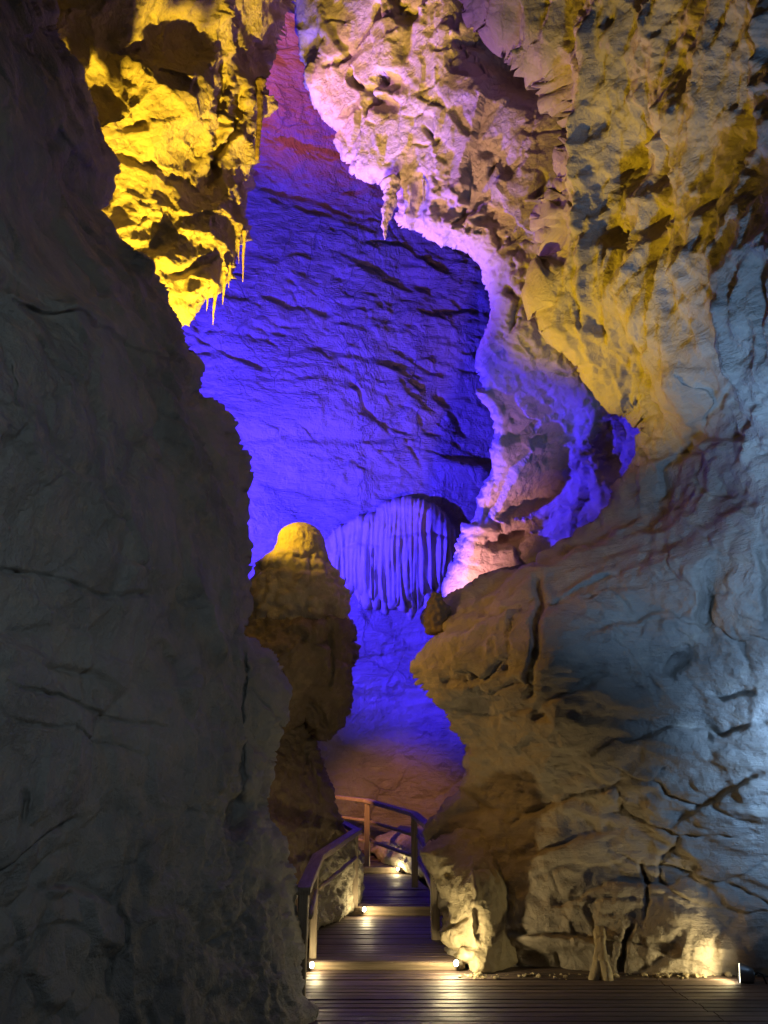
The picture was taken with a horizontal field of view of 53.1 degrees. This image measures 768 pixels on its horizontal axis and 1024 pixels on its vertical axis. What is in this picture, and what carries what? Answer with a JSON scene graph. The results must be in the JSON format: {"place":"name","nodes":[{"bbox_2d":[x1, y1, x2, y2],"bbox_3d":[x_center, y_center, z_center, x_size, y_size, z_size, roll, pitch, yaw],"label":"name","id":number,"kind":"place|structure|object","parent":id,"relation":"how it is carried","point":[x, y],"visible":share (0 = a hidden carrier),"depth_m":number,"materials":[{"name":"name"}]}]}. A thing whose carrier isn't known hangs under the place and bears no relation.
{"place":"outdoors","nodes":[
{"label":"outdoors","id":0,"kind":"place"},
{"bbox_2d":[0,0,318,1023],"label":"rock wall","id":1,"kind":"structure","parent":0,"point":[146,866],"depth_m":4.51,"materials":[{"name":"grey stone"}]},
{"bbox_2d":[181,12,494,885],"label":"rock wall","id":2,"kind":"structure","parent":0,"point":[335,344],"depth_m":17.18,"materials":[{"name":"stone"}]},
{"bbox_2d":[324,496,457,620],"bbox_3d":[0.184,1.135,17.606,3.273,3.127,2.204,0,-20,0],"label":"flowstone","id":3,"kind":"object","parent":2,"relation":"attached to","point":[396,553],"visible":0.81,"depth_m":16.82,"materials":[{"name":"beige stone"}]},
{"bbox_2d":[307,886,442,959],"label":"ground","id":4,"kind":"structure","parent":0,"point":[308,946],"depth_m":9.82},
{"bbox_2d":[267,722,346,946],"bbox_3d":[-1.234,4.083,9.942,1.220,2.960,4.391,-5,-21,13],"label":"rock column","id":5,"kind":"object","parent":4,"relation":"on","point":[305,816],"visible":0.32,"depth_m":9.50,"materials":[{"name":"brown stone"}]},
{"bbox_2d":[244,607,360,741],"bbox_3d":[-1.248,2.041,10.278,1.864,1.998,2.453,0,-20,0],"label":"rock outcrop","id":6,"kind":"object","parent":5,"relation":"on","point":[318,659],"visible":0.48,"depth_m":9.47,"materials":[{"name":"brown stone"}]},
{"bbox_2d":[250,522,351,619],"bbox_3d":[-1.141,0.963,10.160,1.452,1.432,1.396,0,-20,0],"label":"stalagmite","id":7,"kind":"object","parent":6,"relation":"on","point":[296,574],"visible":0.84,"depth_m":9.62,"materials":[{"name":"beige stone"}]},
{"bbox_2d":[370,825,429,878],"bbox_3d":[0.912,6.679,15.106,1.828,1.031,4.246,10,-22,-25],"label":"boulder","id":8,"kind":"object","parent":4,"relation":"on","point":[397,840],"visible":0.27,"depth_m":14.74,"materials":[{"name":"stone"}]},
{"bbox_2d":[420,827,517,972],"bbox_3d":[1.207,4.305,8.542,1.616,1.604,2.496,0,-20,0],"label":"boulder","id":9,"kind":"object","parent":4,"relation":"on","point":[462,867],"visible":0.59,"depth_m":7.71,"materials":[{"name":"stone"}]},
{"bbox_2d":[306,850,767,1023],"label":"boardwalk path","id":10,"kind":"structure","parent":4,"relation":"on","point":[383,958],"depth_m":6.74,"materials":[{"name":"brown wood"}]},
{"bbox_2d":[307,961,313,970],"bbox_3d":[-0.708,4.340,7.342,0.068,0.086,0.065,-18,-27,40],"label":"step light","id":11,"kind":"object","parent":10,"relation":"on","point":[310,965],"visible":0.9,"depth_m":7.33,"materials":[{"name":"metal"}]},
{"bbox_2d":[296,820,361,996],"bbox_3d":[-0.584,4.568,9.261,0.562,1.499,6.255,0,-20,0],"label":"railing","id":12,"kind":"object","parent":10,"relation":"on","point":[307,885],"visible":0.77,"depth_m":7.61,"materials":[{"name":"brown wood"}]},
{"bbox_2d":[296,839,364,937],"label":"boulder","id":13,"kind":"structure","parent":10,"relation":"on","point":[335,903],"depth_m":9.91,"materials":[{"name":"beige stone"}]},
{"bbox_2d":[360,907,365,913],"bbox_3d":[-0.278,5.245,10.116,0.065,0.086,0.068,18,-27,-40],"label":"step light","id":14,"kind":"object","parent":10,"relation":"on","point":[362,909],"visible":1,"depth_m":10.10,"materials":[{"name":"metal"}]},
{"bbox_2d":[335,795,440,939],"bbox_3d":[-0.023,5.380,12.391,1.126,1.636,7.772,6,-21,-15],"label":"railing","id":15,"kind":"object","parent":10,"relation":"on","point":[418,818],"visible":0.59,"depth_m":12.30,"materials":[{"name":"brown wood"}]},
{"bbox_2d":[454,959,462,968],"bbox_3d":[0.708,4.322,7.342,0.068,0.086,0.065,18,-27,-40],"label":"step light","id":16,"kind":"object","parent":10,"relation":"on","point":[458,963],"visible":1,"depth_m":7.33,"materials":[{"name":"metal"}]},
{"bbox_2d":[588,926,612,980],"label":"calcite column","id":17,"kind":"structure","parent":10,"relation":"on","point":[601,968],"depth_m":7.12,"materials":[{"name":"stone"}]},
{"bbox_2d":[458,972,757,979],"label":"gravel","id":18,"kind":"structure","parent":10,"relation":"on","point":[615,975],"depth_m":7.13,"materials":[{"name":"beige gravel"}]},
{"bbox_2d":[737,962,767,983],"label":"floodlight","id":19,"kind":"object","parent":10,"relation":"on","point":[746,974],"visible":0.95,"depth_m":6.88,"materials":[{"name":"metal"}]},
{"bbox_2d":[410,0,767,975],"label":"rock wall","id":20,"kind":"structure","parent":0,"point":[598,688],"depth_m":7.31,"materials":[{"name":"stone"}]},
{"bbox_2d":[424,592,450,635],"bbox_3d":[0.642,1.205,9.130,0.351,0.463,0.404,0,-20,0],"label":"stalagmite","id":21,"kind":"object","parent":20,"relation":"on","point":[437,610],"visible":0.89,"depth_m":8.99,"materials":[{"name":"brown stone"}]},
{"bbox_2d":[288,0,639,596],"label":"rock arch","id":22,"kind":"object","parent":20,"relation":"attached to","point":[437,96],"visible":0.49,"depth_m":11.10,"materials":[{"name":"beige stone"}]},
{"bbox_2d":[56,0,295,326],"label":"rock pendant","id":23,"kind":"object","parent":22,"relation":"hanging from","point":[172,85],"visible":0.62,"depth_m":8.51,"materials":[{"name":"stone"}]},
{"bbox_2d":[206,293,209,310],"bbox_3d":[-2.029,-2.415,8.841,0.043,0.180,0.089,0,-20,0],"label":"stalactite","id":24,"kind":"object","parent":23,"relation":"hanging from","point":[207,295],"visible":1,"depth_m":8.84},
{"bbox_2d":[212,283,219,320],"bbox_3d":[-1.947,-2.405,8.886,0.083,0.439,0.195,0,-20,0],"label":"stalactite","id":25,"kind":"object","parent":23,"relation":"hanging from","point":[215,287],"visible":1,"depth_m":8.89},
{"bbox_2d":[222,267,228,303],"bbox_3d":[-1.862,-2.647,8.982,0.080,0.394,0.187,0,-20,0],"label":"stalactite","id":26,"kind":"object","parent":23,"relation":"hanging from","point":[225,271],"visible":1,"depth_m":8.98},
{"bbox_2d":[228,264,231,287],"bbox_3d":[-1.835,-2.791,9.088,0.044,0.249,0.116,8,-22,-21],"label":"stalactite","id":27,"kind":"object","parent":23,"relation":"hanging from","point":[229,266],"visible":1,"depth_m":9.09},
{"bbox_2d":[238,239,239,260],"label":"stalactite","id":28,"kind":"object","parent":23,"relation":"hanging from","point":[238,248],"visible":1,"depth_m":9.29},
{"bbox_2d":[242,230,246,281],"bbox_3d":[-1.689,-3.097,9.287,0.066,0.568,0.243,0,-20,0],"label":"stalactite","id":29,"kind":"object","parent":23,"relation":"hanging from","point":[244,233],"visible":1,"depth_m":9.29},
{"bbox_2d":[255,76,265,159],"bbox_3d":[-1.509,-4.811,9.385,0.144,0.905,0.407,0,-20,0],"label":"stalactite","id":30,"kind":"object","parent":23,"relation":"hanging from","point":[260,81],"visible":1,"depth_m":9.37,"materials":[{"name":"brown stone"}]},
{"bbox_2d":[380,174,400,239],"bbox_3d":[0.066,-4.419,11.112,0.441,0.771,0.334,-19,-27,41],"label":"stalactite","id":31,"kind":"object","parent":22,"relation":"hanging from","point":[390,185],"visible":0.99,"depth_m":11.13,"materials":[{"name":"beige stone"}]},
{"bbox_2d":[422,178,424,202],"bbox_3d":[0.560,-4.554,10.890,0.049,0.324,0.147,0,-20,0],"label":"stalactite","id":32,"kind":"object","parent":22,"relation":"hanging from","point":[423,181],"visible":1,"depth_m":10.89,"materials":[{"name":"beige stone"}]}
]}

